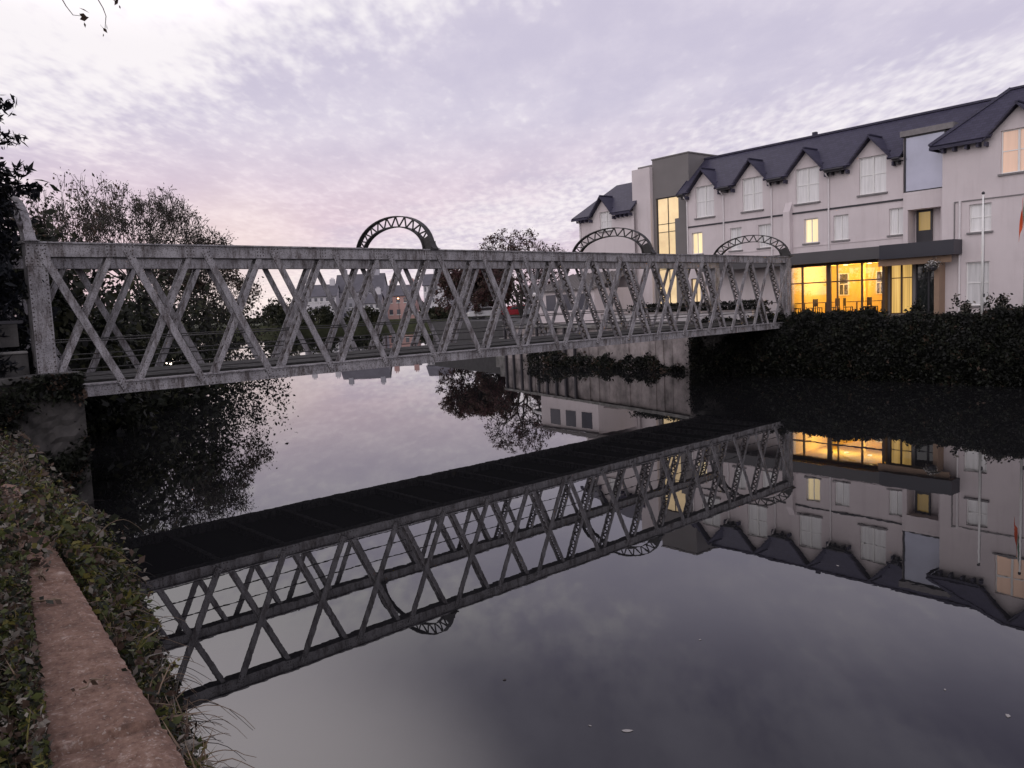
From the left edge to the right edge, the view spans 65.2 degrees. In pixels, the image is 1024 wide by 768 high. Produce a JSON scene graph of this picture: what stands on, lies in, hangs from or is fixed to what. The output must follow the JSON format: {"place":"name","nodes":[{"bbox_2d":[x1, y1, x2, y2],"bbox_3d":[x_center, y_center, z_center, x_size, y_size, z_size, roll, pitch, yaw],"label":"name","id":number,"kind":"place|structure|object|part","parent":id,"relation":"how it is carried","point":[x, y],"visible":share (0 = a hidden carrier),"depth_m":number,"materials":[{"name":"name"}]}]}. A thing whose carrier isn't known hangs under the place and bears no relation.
{"place":"outdoors","nodes":[
{"label":"outdoors","id":0,"kind":"place"},
{"bbox_2d":[301,278,339,319],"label":"town house","id":1,"kind":"structure","parent":0,"point":[318,295],"depth_m":222.88,"materials":[{"name":"white paint"}]},
{"bbox_2d":[150,311,499,335],"bbox_3d":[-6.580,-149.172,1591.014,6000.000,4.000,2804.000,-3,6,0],"label":"bank","id":2,"kind":"structure","parent":0,"point":[365,327],"depth_m":206.94,"materials":[{"name":"green plant"}]},
{"bbox_2d":[259,295,296,325],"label":"round tree","id":3,"kind":"object","parent":2,"relation":"on","point":[277,308],"visible":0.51,"depth_m":202.66,"materials":[{"name":"green plant"}]},
{"bbox_2d":[300,303,334,324],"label":"hedge","id":4,"kind":"object","parent":2,"relation":"on","point":[324,315],"visible":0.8,"depth_m":200.99,"materials":[{"name":"green plant"}]},
{"bbox_2d":[112,283,536,323],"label":"wood","id":5,"kind":"object","parent":2,"relation":"on","point":[505,300],"visible":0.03,"depth_m":280.87,"materials":[{"name":"green plant"}]},
{"bbox_2d":[344,305,379,322],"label":"hedge","id":6,"kind":"object","parent":2,"relation":"on","point":[373,316],"visible":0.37,"depth_m":200.02,"materials":[{"name":"green plant"}]},
{"bbox_2d":[419,306,453,319],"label":"hedge","id":7,"kind":"object","parent":2,"relation":"on","point":[432,314],"visible":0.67,"depth_m":189.84,"materials":[{"name":"green plant"}]},
{"bbox_2d":[335,269,387,318],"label":"town house","id":8,"kind":"structure","parent":0,"point":[379,280],"depth_m":229.99,"materials":[{"name":"white plastic"}]},
{"bbox_2d":[363,287,384,313],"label":"town house","id":9,"kind":"structure","parent":0,"point":[370,301],"depth_m":214.46,"materials":[{"name":"grey paint"}]},
{"bbox_2d":[386,278,418,318],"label":"town house","id":10,"kind":"structure","parent":0,"point":[395,308],"depth_m":218.89,"materials":[{"name":"pink paint"}]},
{"bbox_2d":[422,269,450,307],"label":"town house","id":11,"kind":"structure","parent":0,"point":[427,278],"depth_m":203.82,"materials":[{"name":"white paint"}]},
{"bbox_2d":[451,292,481,313],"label":"town house","id":12,"kind":"structure","parent":0,"point":[468,304],"depth_m":213.95,"materials":[{"name":"white"}]},
{"bbox_2d":[0,0,1023,320],"label":"sky","id":13,"kind":"structure","parent":0,"point":[304,123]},
{"bbox_2d":[48,326,1023,767],"bbox_3d":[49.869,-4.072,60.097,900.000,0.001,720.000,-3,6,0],"label":"river water","id":14,"kind":"structure","parent":0,"point":[408,566],"depth_m":12.06,"materials":[{"name":"black liquid"}]},
{"bbox_2d":[146,272,252,383],"bbox_3d":[-20.167,-3.773,49.829,8.137,7.665,8.638,-6,6,-29],"label":"bank shrub","id":15,"kind":"object","parent":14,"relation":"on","point":[212,340],"visible":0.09,"depth_m":50.07,"materials":[{"name":"green plant"}]},
{"bbox_2d":[179,276,283,361],"bbox_3d":[-19.288,-4.064,55.738,8.085,7.135,7.137,-3,6,0],"label":"bank shrub","id":16,"kind":"object","parent":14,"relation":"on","point":[248,349],"visible":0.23,"depth_m":55.42,"materials":[{"name":"green plant"}]},
{"bbox_2d":[432,314,1022,343],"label":"bushes","id":17,"kind":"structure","parent":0,"point":[479,324],"depth_m":81.71,"materials":[{"name":"green plant"}]},
{"bbox_2d":[0,195,792,396],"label":"footbridge","id":18,"kind":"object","parent":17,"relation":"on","point":[39,261],"visible":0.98,"depth_m":24.52,"materials":[{"name":"paint"}]},
{"bbox_2d":[430,269,515,318],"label":"willow tree","id":19,"kind":"object","parent":17,"relation":"on","point":[480,295],"visible":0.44,"depth_m":97.38,"materials":[{"name":"green plant"}]},
{"bbox_2d":[467,307,496,318],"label":"parked car","id":20,"kind":"object","parent":17,"relation":"on","point":[486,311],"visible":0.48,"depth_m":95.75,"materials":[{"name":"white metal"}]},
{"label":"side window","id":21,"kind":"part","parent":20,"relation":"part of","materials":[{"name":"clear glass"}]},
{"bbox_2d":[501,305,524,316],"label":"parked car","id":22,"kind":"object","parent":17,"relation":"on","point":[512,310],"visible":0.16,"depth_m":94.68,"materials":[{"name":"red metal"}]},
{"bbox_2d":[479,228,569,317],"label":"autumn tree","id":23,"kind":"object","parent":17,"relation":"on","point":[499,272],"visible":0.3,"depth_m":86.44,"materials":[{"name":"brown plant"}]},
{"bbox_2d":[533,269,634,323],"bbox_3d":[4.997,-6.142,56.446,4.129,3.554,6.200,-7,7,-39],"label":"lean to","id":24,"kind":"object","parent":17,"relation":"on","point":[550,298],"visible":0.28,"depth_m":55.09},
{"bbox_2d":[546,295,555,310],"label":"window","id":25,"kind":"structure","parent":24,"relation":"in","point":[550,299],"depth_m":56.44,"materials":[{"name":"grey glass"}]},
{"bbox_2d":[561,294,571,309],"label":"window","id":26,"kind":"structure","parent":24,"relation":"in","point":[565,297],"depth_m":55.15,"materials":[{"name":"grey glass"}]},
{"bbox_2d":[578,293,587,309],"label":"window","id":27,"kind":"structure","parent":24,"relation":"in","point":[582,299],"depth_m":54.00,"materials":[{"name":"grey glass"}]},
{"bbox_2d":[496,324,693,371],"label":"quay wall","id":28,"kind":"structure","parent":17,"relation":"on","point":[669,352],"depth_m":47.07,"materials":[{"name":"concrete"}]},
{"bbox_2d":[523,350,691,371],"bbox_3d":[5.495,-1.601,48.349,1.877,1.482,14.128,-7,7,-38],"label":"quay ivy","id":29,"kind":"object","parent":28,"relation":"attached to","point":[604,361],"visible":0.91,"depth_m":48.63,"materials":[{"name":"green plant"}]},
{"bbox_2d":[601,309,754,321],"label":"terrace wall","id":30,"kind":"structure","parent":17,"relation":"on","point":[728,312],"depth_m":48.32,"materials":[{"name":"stone"}]},
{"bbox_2d":[626,299,772,315],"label":"terrace hedge","id":31,"kind":"object","parent":17,"relation":"on","point":[749,305],"visible":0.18,"depth_m":46.92,"materials":[{"name":"green plant"}]},
{"bbox_2d":[694,328,793,374],"bbox_3d":[13.123,-0.949,42.123,4.160,4.060,5.844,-8,7,-42],"label":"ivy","id":32,"kind":"object","parent":17,"relation":"on","point":[718,338],"visible":0.1,"depth_m":41.68,"materials":[{"name":"plant"}]},
{"bbox_2d":[571,85,1023,314],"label":"hotel","id":33,"kind":"structure","parent":17,"relation":"on","point":[881,210],"depth_m":43.07,"materials":[{"name":"white paint"}]},
{"bbox_2d":[598,211,611,232],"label":"window","id":34,"kind":"structure","parent":33,"relation":"in","point":[606,218],"depth_m":57.06,"materials":[{"name":"white glass"}]},
{"bbox_2d":[657,196,678,303],"bbox_3d":[10.572,-8.929,53.725,0.080,7.130,1.900,-7,7,-39],"label":"window","id":35,"kind":"structure","parent":33,"relation":"in","point":[667,207],"depth_m":53.76,"materials":[{"name":"beige glass"}]},
{"bbox_2d":[692,278,700,301],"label":"window","id":36,"kind":"structure","parent":33,"relation":"in","point":[698,294],"depth_m":51.56,"materials":[{"name":"beige glass"}]},
{"bbox_2d":[693,232,703,254],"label":"window","id":37,"kind":"structure","parent":33,"relation":"in","point":[697,237],"depth_m":51.15,"materials":[{"name":"yellow glass"}]},
{"bbox_2d":[694,185,715,219],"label":"window","id":38,"kind":"structure","parent":33,"relation":"in","point":[705,194],"depth_m":50.37,"materials":[{"name":"white glass"}]},
{"bbox_2d":[728,227,742,251],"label":"window","id":39,"kind":"structure","parent":33,"relation":"in","point":[735,232],"depth_m":48.86,"materials":[{"name":"white glass"}]},
{"bbox_2d":[740,176,763,212],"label":"window","id":40,"kind":"structure","parent":33,"relation":"in","point":[752,187],"depth_m":47.69,"materials":[{"name":"white glass"}]},
{"bbox_2d":[756,224,770,249],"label":"window","id":41,"kind":"structure","parent":33,"relation":"in","point":[765,229],"depth_m":47.31,"materials":[{"name":"white glass"}]},
{"bbox_2d":[794,166,820,205],"bbox_3d":[16.578,-11.101,44.875,0.260,2.020,1.600,-7,7,-39],"label":"window","id":42,"kind":"structure","parent":33,"relation":"in","point":[807,178],"depth_m":44.92,"materials":[{"name":"white glass"}]},
{"bbox_2d":[802,218,819,244],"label":"window","id":43,"kind":"structure","parent":33,"relation":"in","point":[811,225],"depth_m":45.02,"materials":[{"name":"yellow glass"}]},
{"bbox_2d":[808,299,817,310],"bbox_3d":[17.193,-4.365,45.705,0.400,0.950,0.400,-6,7,-33],"label":"dining chair","id":44,"kind":"object","parent":33,"relation":"on","point":[815,304],"visible":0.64,"depth_m":45.50,"materials":[{"name":"brown wood"}]},
{"bbox_2d":[832,298,839,309],"bbox_3d":[18.106,-4.328,44.901,0.400,0.950,0.400,-6,7,-33],"label":"dining chair","id":45,"kind":"object","parent":33,"relation":"on","point":[835,307],"visible":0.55,"depth_m":44.66,"materials":[{"name":"brown wood"}]},
{"bbox_2d":[831,214,849,241],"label":"window","id":46,"kind":"structure","parent":33,"relation":"in","point":[841,234],"depth_m":43.66,"materials":[{"name":"white glass"}]},
{"bbox_2d":[838,273,848,295],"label":"inner window","id":47,"kind":"structure","parent":33,"relation":"in","point":[843,286],"depth_m":48.27,"materials":[{"name":"white plastic"}]},
{"bbox_2d":[843,298,852,310],"bbox_3d":[18.520,-4.267,44.080,0.400,0.950,0.400,2,7,39],"label":"dining chair","id":48,"kind":"object","parent":33,"relation":"on","point":[844,301],"visible":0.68,"depth_m":44.09,"materials":[{"name":"brown wood"}]},
{"bbox_2d":[847,301,864,309],"bbox_3d":[18.840,-4.149,43.702,0.700,0.760,0.800,-7,7,-39],"label":"dining table","id":49,"kind":"object","parent":33,"relation":"on","point":[856,303],"visible":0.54,"depth_m":43.65,"materials":[{"name":"brown wood"}]},
{"bbox_2d":[863,297,871,308],"bbox_3d":[19.191,-4.225,43.338,0.400,0.950,0.400,-6,7,-33],"label":"dining chair","id":50,"kind":"object","parent":33,"relation":"on","point":[869,300],"visible":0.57,"depth_m":43.15,"materials":[{"name":"brown wood"}]},
{"bbox_2d":[856,154,887,196],"bbox_3d":[18.936,-10.927,41.984,0.260,2.020,1.640,-7,7,-39],"label":"window","id":51,"kind":"structure","parent":33,"relation":"in","point":[872,169],"depth_m":42.04,"materials":[{"name":"white glass"}]},
{"bbox_2d":[876,271,881,293],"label":"inner window","id":52,"kind":"structure","parent":33,"relation":"in","point":[878,273],"depth_m":46.61,"materials":[{"name":"white plastic"}]},
{"bbox_2d":[887,207,902,236],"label":"window","id":53,"kind":"structure","parent":33,"relation":"in","point":[896,214],"depth_m":41.34,"materials":[{"name":"white glass"}]},
{"bbox_2d":[890,264,912,313],"bbox_3d":[20.085,-4.940,41.216,0.080,2.640,1.150,-7,7,-39],"label":"window","id":54,"kind":"structure","parent":33,"relation":"in","point":[901,276],"depth_m":41.25,"materials":[{"name":"yellow glass"}]},
{"bbox_2d":[916,209,932,241],"bbox_3d":[21.010,-7.922,40.745,0.070,1.900,0.780,-7,7,-39],"label":"balcony door","id":55,"kind":"structure","parent":33,"relation":"in","point":[924,218],"depth_m":40.71,"materials":[{"name":"grey"}]},
{"bbox_2d":[904,129,945,192],"bbox_3d":[20.531,-11.043,39.801,0.070,2.770,1.980,-7,7,-39],"label":"window","id":56,"kind":"structure","parent":33,"relation":"in","point":[922,167],"depth_m":39.90,"materials":[{"name":"grey glass"}]},
{"bbox_2d":[916,263,933,312],"bbox_3d":[20.941,-4.827,40.172,0.080,2.540,1.250,-7,7,-39],"label":"window","id":57,"kind":"structure","parent":33,"relation":"in","point":[924,280],"depth_m":40.32,"materials":[{"name":"black glass"}]},
{"bbox_2d":[922,257,943,271],"bbox_3d":[20.212,-5.775,38.550,0.839,0.784,1.004,-7,7,-39],"label":"hanging basket","id":58,"kind":"object","parent":33,"relation":"hanging from","point":[933,267],"visible":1,"depth_m":38.41,"materials":[{"name":"green plant"}]},
{"bbox_2d":[966,261,990,306],"bbox_3d":[22.128,-4.727,38.018,0.260,2.150,1.210,-7,7,-39],"label":"window","id":59,"kind":"structure","parent":33,"relation":"in","point":[973,286],"depth_m":38.14,"materials":[{"name":"white glass"}]},
{"bbox_2d":[966,202,992,234],"bbox_3d":[22.050,-7.786,37.658,0.260,1.390,1.140,-7,7,-39],"label":"window","id":60,"kind":"structure","parent":33,"relation":"in","point":[976,209],"depth_m":37.78,"materials":[{"name":"white glass"}]},
{"bbox_2d":[998,127,1023,176],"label":"window","id":61,"kind":"structure","parent":33,"relation":"in","point":[1012,140],"depth_m":36.43,"materials":[{"name":"white glass"}]},
{"bbox_2d":[791,307,814,314],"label":"bank shrub","id":62,"kind":"object","parent":17,"relation":"on","point":[799,313],"visible":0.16,"depth_m":39.91,"materials":[{"name":"green plant"}]},
{"bbox_2d":[851,305,890,317],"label":"bank shrub","id":63,"kind":"object","parent":17,"relation":"on","point":[868,310],"visible":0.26,"depth_m":37.14,"materials":[{"name":"green plant"}]},
{"bbox_2d":[904,295,928,313],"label":"rose bush","id":64,"kind":"object","parent":17,"relation":"on","point":[917,306],"visible":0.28,"depth_m":36.22,"materials":[{"name":"green plant"}]},
{"bbox_2d":[943,293,978,314],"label":"rose bush","id":65,"kind":"object","parent":17,"relation":"on","point":[965,306],"visible":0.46,"depth_m":34.63,"materials":[{"name":"green plant"}]},
{"bbox_2d":[980,191,984,315],"bbox_3d":[18.824,-5.137,31.970,0.118,5.035,0.162,-7,7,-39],"label":"flagpole","id":66,"kind":"object","parent":17,"relation":"on","point":[982,254],"visible":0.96,"depth_m":31.95,"materials":[{"name":"white metal"}]},
{"bbox_2d":[976,292,1016,312],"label":"rose bush","id":67,"kind":"object","parent":17,"relation":"on","point":[1002,301],"visible":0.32,"depth_m":33.27,"materials":[{"name":"green plant"}]},
{"bbox_2d":[1023,269,1023,304],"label":"flagpole","id":68,"kind":"object","parent":17,"relation":"on","point":[1023,286],"visible":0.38,"depth_m":31.91,"materials":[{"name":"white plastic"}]},
{"bbox_2d":[1019,196,1023,236],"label":"flag","id":69,"kind":"object","parent":68,"relation":"hanging from","point":[1021,223],"visible":1,"depth_m":31.79,"materials":[{"name":"fabric"}]},
{"bbox_2d":[783,318,1023,385],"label":"bank slope","id":70,"kind":"structure","parent":0,"point":[916,365],"depth_m":34.06,"materials":[{"name":"green plant"}]},
{"bbox_2d":[685,303,1023,387],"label":"bank ivy","id":71,"kind":"object","parent":70,"relation":"on","point":[927,357],"visible":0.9,"depth_m":34.81,"materials":[{"name":"green plant"}]},
{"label":"near bank","id":72,"kind":"structure","parent":0,"visible":0},
{"bbox_2d":[0,645,20,767],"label":"bramble bush","id":73,"kind":"object","parent":72,"relation":"on","point":[2,700],"visible":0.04,"depth_m":3.19,"materials":[{"name":"green plant"}]},
{"bbox_2d":[0,320,29,376],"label":"parapet wall","id":74,"kind":"structure","parent":72,"relation":"on","point":[9,328],"depth_m":17.38,"materials":[{"name":"concrete"}]},
{"bbox_2d":[0,527,54,767],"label":"leaf litter","id":75,"kind":"object","parent":72,"relation":"on","point":[18,635],"visible":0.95,"depth_m":3.35,"materials":[{"name":"green plant"}]},
{"bbox_2d":[0,94,61,377],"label":"tree","id":76,"kind":"object","parent":72,"relation":"on","point":[10,280],"visible":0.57,"depth_m":17.85,"materials":[{"name":"green plant"}]},
{"bbox_2d":[0,427,74,530],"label":"bramble bush","id":77,"kind":"object","parent":72,"relation":"on","point":[29,458],"visible":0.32,"depth_m":10.55,"materials":[{"name":"green plant"}]},
{"bbox_2d":[0,439,79,757],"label":"undergrowth","id":78,"kind":"object","parent":72,"relation":"on","point":[5,709],"visible":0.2,"depth_m":8.23,"materials":[{"name":"green plant"}]},
{"bbox_2d":[0,371,93,506],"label":"bridge abutment","id":79,"kind":"object","parent":72,"relation":"on","point":[55,429],"visible":0.3,"depth_m":17.06,"materials":[{"name":"stone"}]},
{"bbox_2d":[0,370,93,502],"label":"abutment ivy","id":80,"kind":"object","parent":79,"relation":"attached to","point":[53,385],"visible":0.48,"depth_m":16.91,"materials":[{"name":"green plant"}]},
{"bbox_2d":[5,167,124,284],"bbox_3d":[-24.747,-6.459,43.762,7.910,10.305,5.929,-4,6,-10],"label":"twiggy tree","id":81,"kind":"object","parent":72,"relation":"on","point":[64,226],"visible":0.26,"depth_m":43.15,"materials":[{"name":"brown plant"}]},
{"bbox_2d":[1,182,142,371],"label":"bank shrub","id":82,"kind":"object","parent":72,"relation":"on","point":[64,323],"visible":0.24,"depth_m":25.81,"materials":[{"name":"green plant"}]},
{"bbox_2d":[0,462,158,620],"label":"bramble bush","id":83,"kind":"object","parent":72,"relation":"on","point":[10,516],"visible":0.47,"depth_m":6.01,"materials":[{"name":"green plant"}]},
{"bbox_2d":[62,0,120,35],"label":"overhanging tree","id":84,"kind":"object","parent":72,"relation":"on","point":[84,17],"visible":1,"depth_m":6.00,"materials":[{"name":"black plant"}]},
{"bbox_2d":[0,484,187,767],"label":"river wall","id":85,"kind":"structure","parent":72,"relation":"on","point":[111,720],"depth_m":3.29,"materials":[{"name":"concrete"}]},
{"bbox_2d":[35,567,48,580],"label":"dry twig","id":86,"kind":"object","parent":85,"relation":"on","point":[41,570],"visible":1,"depth_m":4.81,"materials":[{"name":"brown wood"}]},
{"bbox_2d":[32,596,62,603],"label":"dry twig","id":87,"kind":"object","parent":85,"relation":"on","point":[49,601],"visible":0.57,"depth_m":4.34,"materials":[{"name":"brown plant"}]},
{"bbox_2d":[71,668,127,694],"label":"dry twig","id":88,"kind":"object","parent":85,"relation":"on","point":[92,681],"visible":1,"depth_m":3.33,"materials":[{"name":"brown wood"}]},
{"bbox_2d":[15,478,234,717],"bbox_3d":[-2.843,1.864,5.747,1.036,2.169,3.353,-7,7,-37],"label":"bramble bush","id":89,"kind":"object","parent":85,"relation":"on","point":[75,530],"visible":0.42,"depth_m":5.40,"materials":[{"name":"green plant"}]},
{"bbox_2d":[73,557,254,767],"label":"bramble bush","id":90,"kind":"object","parent":85,"relation":"attached to","point":[157,690],"visible":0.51,"depth_m":4.01,"materials":[{"name":"green plant"}]},
{"bbox_2d":[21,273,168,433],"bbox_3d":[-16.531,-1.807,29.976,7.228,7.500,6.383,-3,6,0],"label":"bank shrub","id":91,"kind":"object","parent":72,"relation":"on","point":[104,413],"visible":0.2,"depth_m":29.72,"materials":[{"name":"green plant"}]},
{"bbox_2d":[0,437,240,767],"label":"dry grass","id":92,"kind":"structure","parent":72,"relation":"on","point":[186,714],"depth_m":3.51,"materials":[{"name":"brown plant"}]},
{"bbox_2d":[36,179,237,339],"bbox_3d":[-22.954,-7.658,52.274,15.596,10.995,14.035,0,6,24],"label":"bushy tree","id":93,"kind":"object","parent":72,"relation":"on","point":[138,209],"visible":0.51,"depth_m":50.12,"materials":[{"name":"green plant"}]},
{"bbox_2d":[69,269,211,410],"bbox_3d":[-18.402,-2.385,35.941,8.101,7.653,8.227,-6,6,-32],"label":"bank shrub","id":94,"kind":"object","parent":72,"relation":"on","point":[174,398],"visible":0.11,"depth_m":36.20,"materials":[{"name":"green plant"}]},
{"bbox_2d":[92,269,246,396],"bbox_3d":[-19.739,-3.127,42.488,9.351,7.934,9.132,-8,8,-43],"label":"bank shrub","id":95,"kind":"object","parent":72,"relation":"on","point":[203,354],"visible":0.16,"depth_m":42.82,"materials":[{"name":"green plant"}]},
{"bbox_2d":[152,229,265,338],"bbox_3d":[-20.856,-6.890,55.561,8.351,9.048,5.929,0,6,22],"label":"leaning tree","id":96,"kind":"object","parent":72,"relation":"on","point":[236,280],"visible":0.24,"depth_m":55.67,"materials":[{"name":"green plant"}]}
]}

